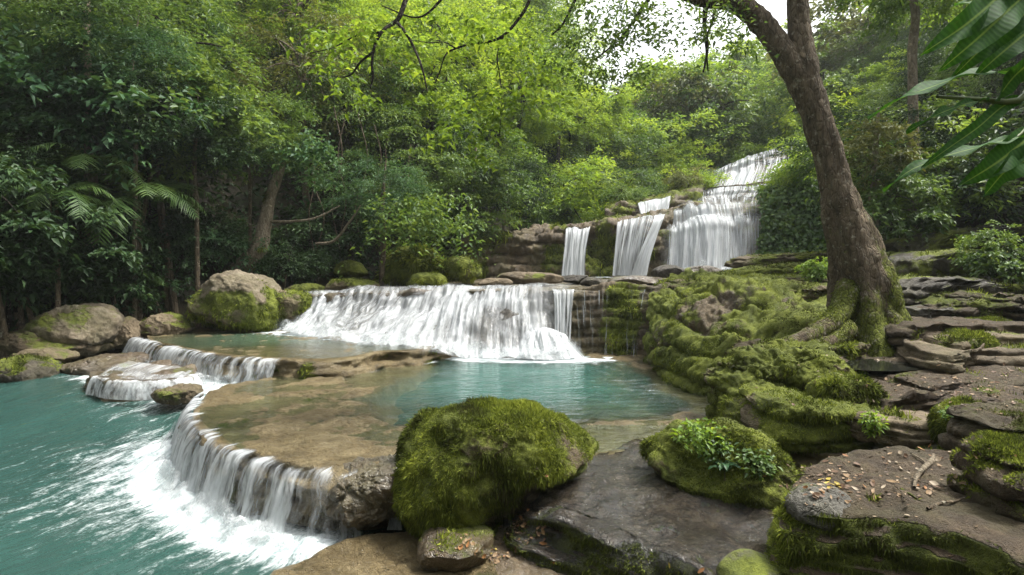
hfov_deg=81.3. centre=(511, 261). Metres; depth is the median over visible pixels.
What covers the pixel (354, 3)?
forest tree
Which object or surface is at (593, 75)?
forest tree
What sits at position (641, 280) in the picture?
stone
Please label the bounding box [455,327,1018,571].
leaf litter
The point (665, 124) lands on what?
forest tree
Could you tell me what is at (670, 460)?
mossy boulder
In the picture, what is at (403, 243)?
bush
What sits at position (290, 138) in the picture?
slender tree
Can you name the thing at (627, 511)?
wet slab
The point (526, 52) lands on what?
forest tree
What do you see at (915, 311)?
stone step
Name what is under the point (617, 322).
mossy cliff
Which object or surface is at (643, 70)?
forest tree
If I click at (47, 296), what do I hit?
bush
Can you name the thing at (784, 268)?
rock ledge
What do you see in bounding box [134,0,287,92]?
forest tree
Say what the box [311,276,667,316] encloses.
rock ledge
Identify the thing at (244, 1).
forest tree
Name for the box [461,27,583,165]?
forest tree
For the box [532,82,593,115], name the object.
forest tree
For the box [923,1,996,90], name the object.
forest tree
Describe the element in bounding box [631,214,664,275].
bright strand
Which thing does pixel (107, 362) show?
boulder
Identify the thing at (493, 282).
stone
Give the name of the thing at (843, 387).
moss cushion
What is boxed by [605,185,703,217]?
mossy shelf wall
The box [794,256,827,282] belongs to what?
bush
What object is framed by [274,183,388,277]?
bush
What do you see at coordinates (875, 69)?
forest tree
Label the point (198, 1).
forest tree
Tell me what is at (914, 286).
rock ledge
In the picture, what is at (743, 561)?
mossy stone
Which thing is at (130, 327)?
boulder
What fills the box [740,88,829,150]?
forest tree
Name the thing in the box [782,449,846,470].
stone step
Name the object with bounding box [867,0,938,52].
forest tree
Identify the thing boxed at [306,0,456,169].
forest tree
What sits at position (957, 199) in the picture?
bush
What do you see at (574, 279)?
stone
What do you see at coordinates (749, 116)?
forest tree
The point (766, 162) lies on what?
stair rock
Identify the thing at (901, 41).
forest tree
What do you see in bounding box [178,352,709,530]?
rock shelf
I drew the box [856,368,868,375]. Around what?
leafy plant
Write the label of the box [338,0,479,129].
forest tree
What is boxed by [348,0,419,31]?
forest tree
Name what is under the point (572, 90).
forest tree
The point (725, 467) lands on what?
plant
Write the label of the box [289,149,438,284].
slender tree
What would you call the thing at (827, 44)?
forest tree
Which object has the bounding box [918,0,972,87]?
forest tree
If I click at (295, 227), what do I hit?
bush
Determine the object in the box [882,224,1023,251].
rock ledge
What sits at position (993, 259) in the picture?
bush
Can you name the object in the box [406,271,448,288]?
boulder
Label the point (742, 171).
stair fall
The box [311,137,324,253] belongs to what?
hanging vine
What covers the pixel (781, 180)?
bush
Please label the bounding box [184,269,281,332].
boulder
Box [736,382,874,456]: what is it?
mossy block
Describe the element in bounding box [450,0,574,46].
forest tree
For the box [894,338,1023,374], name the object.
stone step
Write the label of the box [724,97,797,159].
forest tree
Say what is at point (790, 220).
ivy wall
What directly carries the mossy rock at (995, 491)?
on the leaf strewn slab
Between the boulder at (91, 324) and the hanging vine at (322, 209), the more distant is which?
the hanging vine at (322, 209)
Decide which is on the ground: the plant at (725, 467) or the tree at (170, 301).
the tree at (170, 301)
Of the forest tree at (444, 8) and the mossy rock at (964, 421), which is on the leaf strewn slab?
the mossy rock at (964, 421)
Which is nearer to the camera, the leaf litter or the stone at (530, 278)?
the leaf litter
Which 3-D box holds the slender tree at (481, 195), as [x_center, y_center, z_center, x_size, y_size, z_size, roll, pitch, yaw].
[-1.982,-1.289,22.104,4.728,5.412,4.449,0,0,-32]
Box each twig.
[921,481,958,486]
[926,497,964,509]
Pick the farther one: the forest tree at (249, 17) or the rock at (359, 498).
the forest tree at (249, 17)
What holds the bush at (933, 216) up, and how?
on the ground
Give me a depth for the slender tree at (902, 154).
13.00 m
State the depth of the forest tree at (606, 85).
66.96 m
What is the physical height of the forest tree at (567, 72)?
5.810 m
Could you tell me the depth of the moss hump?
7.77 m
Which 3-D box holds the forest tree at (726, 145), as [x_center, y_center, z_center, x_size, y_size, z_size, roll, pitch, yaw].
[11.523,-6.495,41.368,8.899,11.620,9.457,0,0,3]
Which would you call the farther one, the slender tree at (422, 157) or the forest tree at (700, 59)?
the forest tree at (700, 59)
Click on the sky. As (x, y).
(778, 9)
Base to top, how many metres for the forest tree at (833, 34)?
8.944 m
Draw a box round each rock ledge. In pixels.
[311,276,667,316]
[653,273,827,289]
[712,261,826,275]
[724,250,826,267]
[727,337,870,360]
[790,279,826,299]
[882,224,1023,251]
[886,247,1018,276]
[896,271,1023,305]
[910,287,1017,318]
[966,294,1023,320]
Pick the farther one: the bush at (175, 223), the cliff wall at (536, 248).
the cliff wall at (536, 248)
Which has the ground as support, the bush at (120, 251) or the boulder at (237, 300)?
the bush at (120, 251)
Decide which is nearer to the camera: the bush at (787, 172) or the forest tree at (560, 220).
the bush at (787, 172)
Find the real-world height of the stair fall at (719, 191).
1.923 m
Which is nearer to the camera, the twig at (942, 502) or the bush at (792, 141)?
the twig at (942, 502)
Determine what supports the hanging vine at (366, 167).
hanging from the forest tree at (342, 102)
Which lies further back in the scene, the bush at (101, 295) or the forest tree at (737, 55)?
the forest tree at (737, 55)
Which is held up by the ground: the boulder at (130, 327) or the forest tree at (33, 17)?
the forest tree at (33, 17)
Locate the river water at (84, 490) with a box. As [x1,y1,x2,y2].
[0,358,455,574]
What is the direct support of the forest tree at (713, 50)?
on the ground
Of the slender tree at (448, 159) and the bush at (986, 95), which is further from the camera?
the slender tree at (448, 159)
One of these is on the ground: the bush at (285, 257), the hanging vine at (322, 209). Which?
the bush at (285, 257)
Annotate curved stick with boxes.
[913,453,935,488]
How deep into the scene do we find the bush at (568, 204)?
27.30 m
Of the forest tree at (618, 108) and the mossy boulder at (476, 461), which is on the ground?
the forest tree at (618, 108)
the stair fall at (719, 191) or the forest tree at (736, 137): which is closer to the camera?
the stair fall at (719, 191)
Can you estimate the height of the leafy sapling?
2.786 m
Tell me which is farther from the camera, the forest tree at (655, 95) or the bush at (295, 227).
the forest tree at (655, 95)
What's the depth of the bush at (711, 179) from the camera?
27.93 m
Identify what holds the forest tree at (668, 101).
on the ground
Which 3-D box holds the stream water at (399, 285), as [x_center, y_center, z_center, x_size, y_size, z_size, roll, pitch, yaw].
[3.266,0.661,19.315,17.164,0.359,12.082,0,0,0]
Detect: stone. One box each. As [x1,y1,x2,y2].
[417,524,495,572]
[478,278,512,286]
[496,271,563,284]
[562,274,587,283]
[580,277,601,285]
[607,275,656,284]
[650,265,684,277]
[666,201,703,210]
[684,265,721,271]
[703,181,766,193]
[716,548,781,574]
[783,482,852,531]
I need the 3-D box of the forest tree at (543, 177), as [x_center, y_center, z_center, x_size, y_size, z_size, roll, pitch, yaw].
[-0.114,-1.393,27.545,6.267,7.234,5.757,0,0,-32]
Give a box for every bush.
[0,1,207,223]
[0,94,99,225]
[0,133,93,359]
[0,136,99,292]
[0,177,114,330]
[0,181,166,302]
[0,264,54,330]
[0,273,67,312]
[31,255,132,305]
[64,266,165,353]
[67,234,196,316]
[80,162,220,287]
[101,201,253,288]
[152,205,283,274]
[229,231,338,289]
[254,210,346,283]
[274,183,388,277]
[378,237,439,254]
[496,146,619,225]
[586,172,653,206]
[659,159,732,195]
[661,164,718,192]
[745,156,817,201]
[764,114,857,188]
[764,121,843,162]
[769,78,867,153]
[771,150,817,184]
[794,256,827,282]
[799,112,933,203]
[802,108,1007,226]
[819,161,965,242]
[837,79,1020,196]
[850,151,1023,234]
[892,141,1023,224]
[893,86,1023,167]
[923,118,1023,223]
[948,219,1023,279]
[960,241,1023,283]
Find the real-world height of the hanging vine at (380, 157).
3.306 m
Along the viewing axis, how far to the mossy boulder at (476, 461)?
5.16 m
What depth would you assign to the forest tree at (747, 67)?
50.28 m
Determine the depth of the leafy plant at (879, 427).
5.63 m
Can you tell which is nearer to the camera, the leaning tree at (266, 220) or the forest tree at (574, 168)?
the leaning tree at (266, 220)
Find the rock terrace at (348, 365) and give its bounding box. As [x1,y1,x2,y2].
[142,326,451,382]
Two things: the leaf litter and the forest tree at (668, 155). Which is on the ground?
the forest tree at (668, 155)
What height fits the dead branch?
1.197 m
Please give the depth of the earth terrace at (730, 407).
6.84 m
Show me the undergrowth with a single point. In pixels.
(1010, 113)
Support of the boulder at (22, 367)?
in the river water at (84, 490)
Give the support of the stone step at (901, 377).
on the earth terrace at (730, 407)
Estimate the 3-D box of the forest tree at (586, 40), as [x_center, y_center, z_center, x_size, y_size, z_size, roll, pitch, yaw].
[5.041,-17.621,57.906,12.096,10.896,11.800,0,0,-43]
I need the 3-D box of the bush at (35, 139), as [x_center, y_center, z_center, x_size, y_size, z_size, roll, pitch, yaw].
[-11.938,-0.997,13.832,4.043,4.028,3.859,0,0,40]
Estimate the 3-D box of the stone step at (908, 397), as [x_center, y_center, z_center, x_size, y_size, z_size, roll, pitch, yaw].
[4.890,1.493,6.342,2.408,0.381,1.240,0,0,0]
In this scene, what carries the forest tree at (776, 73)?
on the ground
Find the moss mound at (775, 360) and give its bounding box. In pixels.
[703,338,857,419]
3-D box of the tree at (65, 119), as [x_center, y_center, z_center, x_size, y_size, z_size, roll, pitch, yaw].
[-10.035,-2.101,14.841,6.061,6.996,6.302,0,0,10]
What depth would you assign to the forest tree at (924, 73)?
22.73 m
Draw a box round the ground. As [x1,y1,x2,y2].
[1,0,1023,362]
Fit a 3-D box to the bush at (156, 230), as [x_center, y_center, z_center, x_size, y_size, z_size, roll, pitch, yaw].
[-9.036,-0.514,16.448,3.788,2.525,3.939,0,0,15]
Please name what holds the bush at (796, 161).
on the ground
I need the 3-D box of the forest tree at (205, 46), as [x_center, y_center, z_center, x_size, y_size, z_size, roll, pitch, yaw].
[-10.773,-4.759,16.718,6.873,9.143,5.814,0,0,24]
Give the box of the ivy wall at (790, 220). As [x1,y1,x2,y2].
[755,180,826,254]
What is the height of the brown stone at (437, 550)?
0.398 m
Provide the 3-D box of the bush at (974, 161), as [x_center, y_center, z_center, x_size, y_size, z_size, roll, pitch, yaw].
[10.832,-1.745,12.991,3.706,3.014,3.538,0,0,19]
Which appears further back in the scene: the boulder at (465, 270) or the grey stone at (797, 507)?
the boulder at (465, 270)
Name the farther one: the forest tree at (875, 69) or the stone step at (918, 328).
the forest tree at (875, 69)
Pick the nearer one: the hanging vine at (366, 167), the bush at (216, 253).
the bush at (216, 253)
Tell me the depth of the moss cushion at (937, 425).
5.32 m
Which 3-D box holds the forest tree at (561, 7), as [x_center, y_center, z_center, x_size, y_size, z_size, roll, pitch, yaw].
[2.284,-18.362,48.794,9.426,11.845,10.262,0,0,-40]
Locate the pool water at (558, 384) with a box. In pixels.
[200,353,707,447]
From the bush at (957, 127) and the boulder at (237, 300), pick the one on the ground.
the bush at (957, 127)
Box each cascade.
[86,373,205,399]
[123,337,274,385]
[128,362,187,378]
[153,390,359,547]
[278,284,572,358]
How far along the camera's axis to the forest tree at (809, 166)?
15.01 m
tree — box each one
[0,0,102,44]
[0,0,162,157]
[0,0,173,302]
[0,0,271,214]
[0,0,274,161]
[0,21,222,313]
[10,7,212,351]
[62,0,270,71]
[89,43,290,316]
[96,71,261,327]
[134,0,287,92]
[142,19,241,195]
[177,70,326,272]
[207,0,418,208]
[217,0,329,65]
[223,120,346,272]
[227,0,318,60]
[242,0,386,75]
[242,0,388,88]
[259,34,429,222]
[278,0,383,70]
[286,0,912,384]
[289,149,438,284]
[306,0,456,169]
[321,107,470,244]
[326,21,500,180]
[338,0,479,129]
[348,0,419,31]
[357,0,418,51]
[381,0,537,145]
[382,108,542,235]
[389,0,537,126]
[400,155,536,259]
[417,0,563,52]
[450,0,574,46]
[453,29,557,150]
[456,0,540,34]
[459,146,557,231]
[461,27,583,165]
[463,24,523,129]
[484,16,560,147]
[496,137,570,226]
[496,145,575,231]
[500,83,618,171]
[519,0,602,57]
[528,3,577,52]
[528,24,579,82]
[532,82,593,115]
[534,83,606,164]
[535,49,584,92]
[542,2,592,73]
[544,145,643,222]
[548,81,658,161]
[550,30,616,88]
[551,90,636,153]
[551,124,674,201]
[555,64,612,104]
[555,155,678,203]
[572,106,720,180]
[582,67,616,93]
[598,106,724,185]
[605,56,749,113]
[608,81,673,122]
[610,88,747,103]
[612,119,725,197]
[619,58,687,101]
[621,52,677,90]
[621,61,744,149]
[627,56,780,167]
[631,89,756,165]
[641,75,778,164]
[646,111,793,180]
[681,30,752,66]
[682,24,746,76]
[690,41,777,94]
[692,39,773,68]
[696,39,769,90]
[709,36,773,66]
[710,82,798,165]
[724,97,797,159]
[732,47,760,90]
[740,18,786,72]
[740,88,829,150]
[744,70,794,134]
[753,11,886,153]
[754,41,829,80]
[755,97,999,227]
[761,0,936,92]
[766,11,864,121]
[818,25,932,76]
[821,0,969,229]
[827,52,903,106]
[829,0,879,34]
[840,108,928,228]
[843,77,935,132]
[849,45,930,112]
[861,16,919,87]
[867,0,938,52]
[881,40,969,107]
[886,25,931,78]
[891,24,1023,130]
[895,20,1023,116]
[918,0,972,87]
[919,41,1023,117]
[921,0,1023,109]
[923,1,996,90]
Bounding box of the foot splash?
[516,327,583,359]
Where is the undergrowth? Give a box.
[0,19,1023,332]
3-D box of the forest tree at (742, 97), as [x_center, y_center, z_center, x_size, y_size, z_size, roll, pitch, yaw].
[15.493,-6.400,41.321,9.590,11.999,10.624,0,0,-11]
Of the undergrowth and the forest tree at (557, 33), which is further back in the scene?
the forest tree at (557, 33)
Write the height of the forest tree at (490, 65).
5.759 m
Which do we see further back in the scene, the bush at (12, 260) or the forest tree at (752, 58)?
the forest tree at (752, 58)
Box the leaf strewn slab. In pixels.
[761,445,1023,574]
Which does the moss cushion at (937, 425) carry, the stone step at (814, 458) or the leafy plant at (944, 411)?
the leafy plant at (944, 411)
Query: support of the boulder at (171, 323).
on the rock terrace at (348, 365)
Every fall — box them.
[553,289,573,340]
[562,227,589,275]
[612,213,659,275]
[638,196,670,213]
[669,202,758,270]
[703,184,764,205]
[715,147,791,185]
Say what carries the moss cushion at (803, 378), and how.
on the earth terrace at (730, 407)
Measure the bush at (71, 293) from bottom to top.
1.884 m
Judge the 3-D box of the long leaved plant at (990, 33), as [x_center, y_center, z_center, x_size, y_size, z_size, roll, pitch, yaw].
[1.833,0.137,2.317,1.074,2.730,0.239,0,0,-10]
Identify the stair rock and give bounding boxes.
[661,209,761,264]
[677,191,759,218]
[703,152,789,196]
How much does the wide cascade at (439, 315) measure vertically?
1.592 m
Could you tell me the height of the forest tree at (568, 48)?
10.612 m
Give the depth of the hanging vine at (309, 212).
18.39 m
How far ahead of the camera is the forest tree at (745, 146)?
35.59 m
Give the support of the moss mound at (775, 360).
on the earth terrace at (730, 407)
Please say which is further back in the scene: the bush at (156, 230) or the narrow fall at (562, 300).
the bush at (156, 230)
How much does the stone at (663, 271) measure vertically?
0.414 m
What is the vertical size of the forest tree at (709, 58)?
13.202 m
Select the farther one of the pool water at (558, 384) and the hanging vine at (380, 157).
the hanging vine at (380, 157)
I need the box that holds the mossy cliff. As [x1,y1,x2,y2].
[565,280,669,355]
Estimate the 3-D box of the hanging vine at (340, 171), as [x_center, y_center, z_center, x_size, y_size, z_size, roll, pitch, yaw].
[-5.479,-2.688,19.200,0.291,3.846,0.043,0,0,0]
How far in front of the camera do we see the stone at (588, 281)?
15.21 m
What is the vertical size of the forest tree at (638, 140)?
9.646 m
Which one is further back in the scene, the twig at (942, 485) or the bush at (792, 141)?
the bush at (792, 141)
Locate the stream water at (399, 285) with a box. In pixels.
[319,277,659,292]
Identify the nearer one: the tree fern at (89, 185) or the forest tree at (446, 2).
the tree fern at (89, 185)
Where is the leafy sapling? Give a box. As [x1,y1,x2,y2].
[338,188,495,277]
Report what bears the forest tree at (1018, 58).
on the ground
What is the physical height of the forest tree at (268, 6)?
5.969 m
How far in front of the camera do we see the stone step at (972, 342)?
7.71 m
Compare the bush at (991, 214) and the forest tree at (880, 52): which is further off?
the forest tree at (880, 52)
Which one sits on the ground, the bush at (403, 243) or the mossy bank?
the mossy bank
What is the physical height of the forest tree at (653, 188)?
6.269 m
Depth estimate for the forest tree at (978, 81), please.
18.41 m
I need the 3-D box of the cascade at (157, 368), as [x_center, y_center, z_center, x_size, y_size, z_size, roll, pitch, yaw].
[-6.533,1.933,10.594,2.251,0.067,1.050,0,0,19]
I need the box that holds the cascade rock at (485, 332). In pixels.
[293,288,565,363]
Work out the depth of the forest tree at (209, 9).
18.57 m
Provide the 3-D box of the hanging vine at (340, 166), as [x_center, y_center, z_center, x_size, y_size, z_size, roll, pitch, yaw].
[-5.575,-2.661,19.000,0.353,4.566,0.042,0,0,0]
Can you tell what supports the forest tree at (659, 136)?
on the ground
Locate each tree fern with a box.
[0,178,120,307]
[29,142,145,301]
[70,168,216,350]
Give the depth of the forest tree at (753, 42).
81.41 m
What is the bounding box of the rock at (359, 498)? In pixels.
[317,454,396,530]
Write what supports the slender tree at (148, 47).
on the ground
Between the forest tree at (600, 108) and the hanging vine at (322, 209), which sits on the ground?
the forest tree at (600, 108)
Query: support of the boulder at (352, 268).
on the ground
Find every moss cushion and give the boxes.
[779,354,855,390]
[804,370,895,406]
[925,394,984,443]
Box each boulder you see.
[0,330,112,355]
[0,353,65,381]
[9,347,79,362]
[22,302,124,345]
[60,352,151,374]
[109,316,143,349]
[139,311,195,339]
[151,383,203,404]
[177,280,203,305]
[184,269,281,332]
[274,287,312,328]
[284,283,324,293]
[324,276,379,291]
[333,259,367,277]
[374,241,444,286]
[390,393,600,538]
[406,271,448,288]
[436,254,482,283]
[486,304,511,321]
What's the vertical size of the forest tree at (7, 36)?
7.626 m
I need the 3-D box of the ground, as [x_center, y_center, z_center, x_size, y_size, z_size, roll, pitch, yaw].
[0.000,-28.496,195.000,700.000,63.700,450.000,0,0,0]
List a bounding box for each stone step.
[84,359,198,401]
[490,514,564,574]
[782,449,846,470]
[845,403,935,448]
[873,442,939,449]
[877,379,1023,410]
[885,314,1023,345]
[887,367,1023,392]
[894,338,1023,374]
[905,305,954,318]
[923,328,1023,357]
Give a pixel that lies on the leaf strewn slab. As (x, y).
(889, 539)
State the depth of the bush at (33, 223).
12.04 m
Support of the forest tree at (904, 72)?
on the ground
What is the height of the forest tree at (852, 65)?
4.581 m
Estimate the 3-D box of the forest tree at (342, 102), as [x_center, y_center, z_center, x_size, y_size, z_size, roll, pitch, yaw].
[-6.010,-4.455,21.464,6.101,7.043,5.604,0,0,-28]
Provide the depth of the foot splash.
12.46 m
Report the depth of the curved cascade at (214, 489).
6.14 m
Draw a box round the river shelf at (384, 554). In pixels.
[270,531,497,574]
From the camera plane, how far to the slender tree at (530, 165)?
23.61 m
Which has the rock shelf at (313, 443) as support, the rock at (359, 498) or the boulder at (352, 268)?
the rock at (359, 498)
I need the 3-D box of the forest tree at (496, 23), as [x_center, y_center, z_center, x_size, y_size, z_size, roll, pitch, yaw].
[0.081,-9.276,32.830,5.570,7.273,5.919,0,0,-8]
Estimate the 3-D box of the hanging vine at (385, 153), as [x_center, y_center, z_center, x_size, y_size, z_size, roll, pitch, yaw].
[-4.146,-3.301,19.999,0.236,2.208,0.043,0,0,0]
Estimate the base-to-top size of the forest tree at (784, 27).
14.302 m
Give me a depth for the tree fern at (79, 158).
13.85 m
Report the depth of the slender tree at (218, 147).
14.92 m
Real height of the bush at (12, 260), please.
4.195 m
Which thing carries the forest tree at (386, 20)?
on the ground
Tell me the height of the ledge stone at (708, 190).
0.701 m
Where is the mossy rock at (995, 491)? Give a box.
[945,429,1023,522]
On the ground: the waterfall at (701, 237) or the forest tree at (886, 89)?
the forest tree at (886, 89)
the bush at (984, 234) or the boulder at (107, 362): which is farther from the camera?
the boulder at (107, 362)
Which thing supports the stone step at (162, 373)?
in the river water at (84, 490)
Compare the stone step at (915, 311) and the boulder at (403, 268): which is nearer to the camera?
the stone step at (915, 311)
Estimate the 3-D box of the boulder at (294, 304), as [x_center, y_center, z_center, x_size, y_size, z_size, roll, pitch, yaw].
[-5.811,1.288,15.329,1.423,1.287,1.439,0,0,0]
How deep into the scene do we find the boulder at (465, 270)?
17.48 m
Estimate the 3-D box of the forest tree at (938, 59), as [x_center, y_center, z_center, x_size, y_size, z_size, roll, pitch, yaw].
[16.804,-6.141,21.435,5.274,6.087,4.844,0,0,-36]
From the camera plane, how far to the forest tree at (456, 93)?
23.12 m
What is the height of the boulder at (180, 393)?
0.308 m
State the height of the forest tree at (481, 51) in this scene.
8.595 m
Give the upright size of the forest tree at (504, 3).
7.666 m
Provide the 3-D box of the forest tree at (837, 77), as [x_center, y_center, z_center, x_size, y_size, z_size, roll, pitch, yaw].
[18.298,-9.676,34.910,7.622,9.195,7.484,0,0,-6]
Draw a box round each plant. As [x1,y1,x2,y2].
[669,417,734,457]
[697,434,748,465]
[708,460,740,480]
[735,448,782,481]
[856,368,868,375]
[857,408,889,438]
[867,0,1023,195]
[938,405,953,419]
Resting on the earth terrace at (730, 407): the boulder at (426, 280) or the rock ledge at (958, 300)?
the rock ledge at (958, 300)
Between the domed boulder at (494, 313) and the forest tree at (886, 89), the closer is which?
the domed boulder at (494, 313)
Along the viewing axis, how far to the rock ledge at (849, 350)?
8.06 m
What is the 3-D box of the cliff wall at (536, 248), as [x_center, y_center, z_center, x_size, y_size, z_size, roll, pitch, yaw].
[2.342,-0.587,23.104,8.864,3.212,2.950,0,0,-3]
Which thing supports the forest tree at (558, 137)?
on the ground
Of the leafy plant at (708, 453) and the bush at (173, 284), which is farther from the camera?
the bush at (173, 284)
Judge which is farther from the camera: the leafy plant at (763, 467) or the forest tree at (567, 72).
the forest tree at (567, 72)
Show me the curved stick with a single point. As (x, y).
(926, 465)
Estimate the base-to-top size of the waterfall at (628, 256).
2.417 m
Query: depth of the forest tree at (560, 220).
27.06 m
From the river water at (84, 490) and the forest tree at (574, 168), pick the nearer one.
the river water at (84, 490)
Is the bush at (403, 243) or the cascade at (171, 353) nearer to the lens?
the cascade at (171, 353)
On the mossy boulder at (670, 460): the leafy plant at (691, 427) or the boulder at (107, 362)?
the leafy plant at (691, 427)
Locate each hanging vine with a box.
[308,166,315,249]
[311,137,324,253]
[331,107,342,249]
[337,119,345,231]
[355,113,367,248]
[372,125,381,222]
[385,132,391,186]
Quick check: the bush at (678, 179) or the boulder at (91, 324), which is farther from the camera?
the bush at (678, 179)
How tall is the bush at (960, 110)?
3.562 m
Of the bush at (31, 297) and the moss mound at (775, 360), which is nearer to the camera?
the moss mound at (775, 360)
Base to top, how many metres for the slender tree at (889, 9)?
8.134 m
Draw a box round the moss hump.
[935,327,1000,347]
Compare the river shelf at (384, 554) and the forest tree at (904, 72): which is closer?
the river shelf at (384, 554)
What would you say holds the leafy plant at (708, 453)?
on the mossy boulder at (670, 460)
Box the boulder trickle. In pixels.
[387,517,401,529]
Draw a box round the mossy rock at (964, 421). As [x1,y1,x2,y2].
[938,398,1023,449]
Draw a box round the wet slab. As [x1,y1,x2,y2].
[503,439,773,574]
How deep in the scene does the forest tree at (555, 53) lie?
35.65 m
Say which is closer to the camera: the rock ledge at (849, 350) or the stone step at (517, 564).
the stone step at (517, 564)
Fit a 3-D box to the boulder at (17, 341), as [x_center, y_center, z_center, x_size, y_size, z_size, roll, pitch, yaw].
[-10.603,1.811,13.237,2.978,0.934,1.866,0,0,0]
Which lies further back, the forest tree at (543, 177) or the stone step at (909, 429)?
the forest tree at (543, 177)
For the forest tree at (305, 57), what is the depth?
20.32 m
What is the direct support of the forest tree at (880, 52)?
on the ground
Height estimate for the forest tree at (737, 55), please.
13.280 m
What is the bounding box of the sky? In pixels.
[429,0,867,97]
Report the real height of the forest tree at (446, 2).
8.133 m
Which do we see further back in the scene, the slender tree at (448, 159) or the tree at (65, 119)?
the slender tree at (448, 159)
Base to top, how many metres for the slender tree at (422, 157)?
6.474 m
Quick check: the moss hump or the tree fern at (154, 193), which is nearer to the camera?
the moss hump
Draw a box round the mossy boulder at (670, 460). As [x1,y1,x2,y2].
[638,416,797,508]
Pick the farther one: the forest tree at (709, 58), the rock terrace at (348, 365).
the forest tree at (709, 58)
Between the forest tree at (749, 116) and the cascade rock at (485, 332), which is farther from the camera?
the forest tree at (749, 116)
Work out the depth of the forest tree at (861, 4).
48.03 m
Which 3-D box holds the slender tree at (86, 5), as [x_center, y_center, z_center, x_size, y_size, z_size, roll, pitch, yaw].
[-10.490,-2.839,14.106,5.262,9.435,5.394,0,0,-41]
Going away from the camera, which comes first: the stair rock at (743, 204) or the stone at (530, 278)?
the stone at (530, 278)
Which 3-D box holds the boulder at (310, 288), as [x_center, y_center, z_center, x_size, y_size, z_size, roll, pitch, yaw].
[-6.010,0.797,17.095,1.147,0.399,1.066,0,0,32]
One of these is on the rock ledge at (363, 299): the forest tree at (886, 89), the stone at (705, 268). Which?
the stone at (705, 268)
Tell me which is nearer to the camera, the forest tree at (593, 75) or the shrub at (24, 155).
the shrub at (24, 155)
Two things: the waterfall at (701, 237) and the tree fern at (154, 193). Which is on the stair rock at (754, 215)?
the waterfall at (701, 237)
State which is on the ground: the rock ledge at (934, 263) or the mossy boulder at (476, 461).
the rock ledge at (934, 263)
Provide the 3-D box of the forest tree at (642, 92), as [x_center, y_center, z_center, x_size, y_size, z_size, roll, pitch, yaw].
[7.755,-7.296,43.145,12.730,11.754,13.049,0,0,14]
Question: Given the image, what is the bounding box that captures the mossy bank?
[642,268,826,395]
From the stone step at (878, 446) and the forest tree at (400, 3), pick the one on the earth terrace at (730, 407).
the stone step at (878, 446)
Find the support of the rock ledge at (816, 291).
on the mossy bank
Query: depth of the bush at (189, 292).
16.06 m
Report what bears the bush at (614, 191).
on the ground
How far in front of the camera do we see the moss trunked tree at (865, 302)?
8.53 m
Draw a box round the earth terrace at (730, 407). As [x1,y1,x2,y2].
[717,353,1023,423]
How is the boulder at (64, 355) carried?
in the river water at (84, 490)
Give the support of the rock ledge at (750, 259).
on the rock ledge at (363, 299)
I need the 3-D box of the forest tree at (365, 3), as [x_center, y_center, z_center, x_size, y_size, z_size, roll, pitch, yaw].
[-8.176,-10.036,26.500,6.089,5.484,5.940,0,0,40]
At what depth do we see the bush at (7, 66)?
13.89 m
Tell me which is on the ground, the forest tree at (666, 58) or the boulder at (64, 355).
the forest tree at (666, 58)
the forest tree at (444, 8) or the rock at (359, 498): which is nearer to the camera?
the rock at (359, 498)
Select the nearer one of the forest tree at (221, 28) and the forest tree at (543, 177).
the forest tree at (221, 28)
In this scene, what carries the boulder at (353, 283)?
on the rock ledge at (363, 299)
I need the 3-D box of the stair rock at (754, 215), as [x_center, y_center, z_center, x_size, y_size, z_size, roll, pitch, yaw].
[8.138,-0.669,23.242,5.359,3.170,3.730,0,0,0]
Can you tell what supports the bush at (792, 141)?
on the ground
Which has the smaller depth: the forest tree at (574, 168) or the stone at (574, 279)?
the stone at (574, 279)
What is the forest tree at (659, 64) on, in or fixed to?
on the ground
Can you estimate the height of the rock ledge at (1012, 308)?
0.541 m
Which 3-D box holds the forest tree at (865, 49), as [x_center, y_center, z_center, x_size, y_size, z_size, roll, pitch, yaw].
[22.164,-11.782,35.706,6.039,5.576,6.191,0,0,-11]
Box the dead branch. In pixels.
[315,205,360,244]
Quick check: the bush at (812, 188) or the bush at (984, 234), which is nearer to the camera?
the bush at (984, 234)
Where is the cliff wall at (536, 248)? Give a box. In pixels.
[459,207,673,278]
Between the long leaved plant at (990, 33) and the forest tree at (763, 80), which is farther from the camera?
the forest tree at (763, 80)

